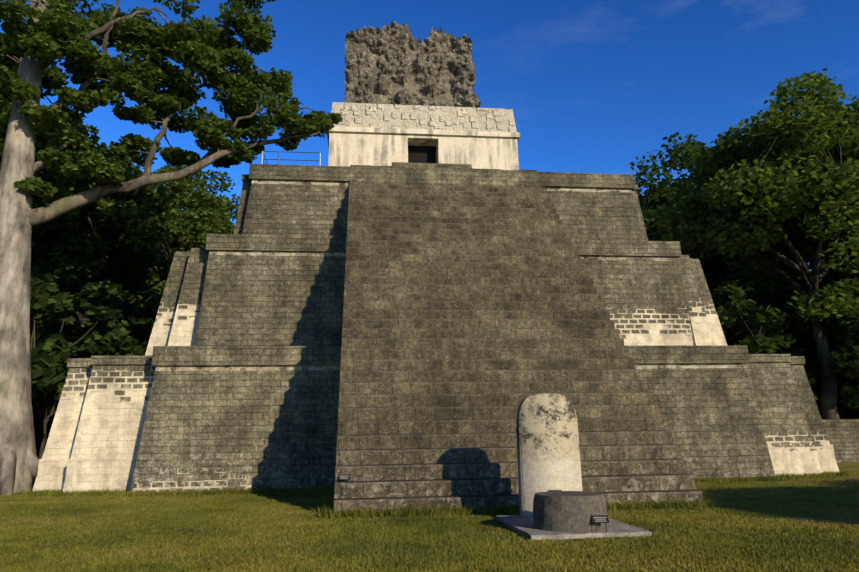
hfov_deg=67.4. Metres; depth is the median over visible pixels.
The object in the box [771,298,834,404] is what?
understory tree leaves
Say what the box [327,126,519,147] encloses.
temple moulding
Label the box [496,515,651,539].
concrete pad
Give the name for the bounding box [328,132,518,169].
temple walls
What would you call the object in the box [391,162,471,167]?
stone step
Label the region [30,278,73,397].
understory tree leaves
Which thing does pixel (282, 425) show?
pyramid panels
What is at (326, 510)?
lawn tufts
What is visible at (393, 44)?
roof comb
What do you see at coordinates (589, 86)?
sky
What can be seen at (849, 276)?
forest tree leaves
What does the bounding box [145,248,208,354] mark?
pyramid corner
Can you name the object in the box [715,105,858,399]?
forest tree leaves
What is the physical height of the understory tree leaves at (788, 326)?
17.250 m
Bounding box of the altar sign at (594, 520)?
[591,515,608,531]
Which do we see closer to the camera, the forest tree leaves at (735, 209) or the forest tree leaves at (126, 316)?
the forest tree leaves at (735, 209)
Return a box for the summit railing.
[263,151,319,164]
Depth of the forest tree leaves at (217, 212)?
64.85 m
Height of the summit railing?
1.729 m
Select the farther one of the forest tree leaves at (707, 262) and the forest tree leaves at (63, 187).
the forest tree leaves at (707, 262)
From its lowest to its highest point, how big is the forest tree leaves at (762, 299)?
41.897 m
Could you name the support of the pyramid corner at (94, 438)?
on the pyramid panels
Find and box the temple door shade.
[408,146,435,162]
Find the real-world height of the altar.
0.810 m
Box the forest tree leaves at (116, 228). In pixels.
[31,142,182,326]
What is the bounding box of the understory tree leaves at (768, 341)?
[711,280,815,386]
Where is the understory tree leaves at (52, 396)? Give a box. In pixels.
[30,324,81,414]
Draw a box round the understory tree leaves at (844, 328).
[815,277,858,410]
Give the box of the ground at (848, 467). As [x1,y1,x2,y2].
[0,463,858,571]
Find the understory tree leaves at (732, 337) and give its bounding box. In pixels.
[724,329,816,399]
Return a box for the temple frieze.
[331,102,516,131]
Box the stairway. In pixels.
[334,165,703,513]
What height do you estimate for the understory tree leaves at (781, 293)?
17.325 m
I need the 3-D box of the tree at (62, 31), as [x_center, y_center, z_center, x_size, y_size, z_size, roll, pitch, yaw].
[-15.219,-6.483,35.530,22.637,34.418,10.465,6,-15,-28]
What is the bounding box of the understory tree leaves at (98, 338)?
[30,262,146,458]
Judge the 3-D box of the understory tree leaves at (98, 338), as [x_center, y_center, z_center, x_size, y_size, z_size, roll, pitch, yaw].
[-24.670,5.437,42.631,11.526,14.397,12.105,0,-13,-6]
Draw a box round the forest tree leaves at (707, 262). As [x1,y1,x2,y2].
[642,209,763,306]
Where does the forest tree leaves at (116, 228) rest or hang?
on the ground at (848, 467)
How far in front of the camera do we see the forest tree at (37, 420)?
58.25 m
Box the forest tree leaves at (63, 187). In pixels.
[0,61,100,246]
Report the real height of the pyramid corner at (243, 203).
4.502 m
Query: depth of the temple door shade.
49.48 m
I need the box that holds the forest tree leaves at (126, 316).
[114,203,177,321]
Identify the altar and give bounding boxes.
[533,491,608,531]
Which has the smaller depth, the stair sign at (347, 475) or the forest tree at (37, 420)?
the stair sign at (347, 475)
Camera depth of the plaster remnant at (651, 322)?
33.00 m
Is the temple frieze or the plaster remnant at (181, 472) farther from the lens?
the temple frieze
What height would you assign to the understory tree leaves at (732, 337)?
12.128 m
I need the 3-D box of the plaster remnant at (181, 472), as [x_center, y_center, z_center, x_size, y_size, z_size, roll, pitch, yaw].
[-9.557,7.624,26.154,4.600,1.600,0.149,0,-13,-6]
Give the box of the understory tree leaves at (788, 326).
[721,275,820,376]
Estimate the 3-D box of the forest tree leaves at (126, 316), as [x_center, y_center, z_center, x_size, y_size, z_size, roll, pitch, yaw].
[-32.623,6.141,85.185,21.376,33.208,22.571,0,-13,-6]
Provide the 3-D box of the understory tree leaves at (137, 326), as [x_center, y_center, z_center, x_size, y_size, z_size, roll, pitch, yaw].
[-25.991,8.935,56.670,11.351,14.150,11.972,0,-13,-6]
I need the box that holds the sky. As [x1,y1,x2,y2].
[0,0,858,224]
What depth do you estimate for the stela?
16.33 m
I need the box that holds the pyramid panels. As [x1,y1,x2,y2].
[130,164,774,493]
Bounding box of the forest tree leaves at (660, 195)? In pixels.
[630,132,751,306]
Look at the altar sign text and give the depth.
13.32 m
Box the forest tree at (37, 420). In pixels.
[33,139,162,457]
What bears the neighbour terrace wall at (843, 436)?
on the ground at (848, 467)
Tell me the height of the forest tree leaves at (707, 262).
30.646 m
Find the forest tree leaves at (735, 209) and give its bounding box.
[655,68,858,419]
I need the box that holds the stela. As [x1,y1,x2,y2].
[516,393,582,517]
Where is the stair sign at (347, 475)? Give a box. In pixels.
[338,474,349,481]
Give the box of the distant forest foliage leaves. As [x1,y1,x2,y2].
[42,270,858,449]
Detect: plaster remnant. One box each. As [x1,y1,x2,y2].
[133,452,252,493]
[601,299,693,345]
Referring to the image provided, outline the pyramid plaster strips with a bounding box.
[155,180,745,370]
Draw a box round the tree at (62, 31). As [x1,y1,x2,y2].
[0,0,342,495]
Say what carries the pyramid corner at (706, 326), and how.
on the pyramid panels
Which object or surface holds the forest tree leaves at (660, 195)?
on the ground at (848, 467)
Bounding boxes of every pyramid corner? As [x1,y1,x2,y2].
[32,355,155,492]
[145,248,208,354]
[234,174,250,233]
[632,184,647,240]
[678,255,726,345]
[745,354,838,475]
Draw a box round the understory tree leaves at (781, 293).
[761,286,821,403]
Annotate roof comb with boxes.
[344,21,480,107]
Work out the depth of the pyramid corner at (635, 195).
36.43 m
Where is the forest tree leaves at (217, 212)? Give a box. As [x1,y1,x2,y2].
[97,163,239,314]
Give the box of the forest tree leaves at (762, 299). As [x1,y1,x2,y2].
[704,199,796,301]
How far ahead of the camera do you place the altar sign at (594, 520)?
13.31 m
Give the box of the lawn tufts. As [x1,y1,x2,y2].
[12,470,855,518]
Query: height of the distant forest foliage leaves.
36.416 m
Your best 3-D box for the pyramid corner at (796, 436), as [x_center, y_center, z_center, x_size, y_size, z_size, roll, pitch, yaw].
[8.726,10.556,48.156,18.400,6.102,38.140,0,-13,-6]
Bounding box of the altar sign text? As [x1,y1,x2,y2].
[593,517,606,521]
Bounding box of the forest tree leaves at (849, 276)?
[819,230,855,278]
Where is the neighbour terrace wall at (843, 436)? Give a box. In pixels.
[822,419,858,462]
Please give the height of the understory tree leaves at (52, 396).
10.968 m
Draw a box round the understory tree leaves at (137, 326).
[106,309,156,351]

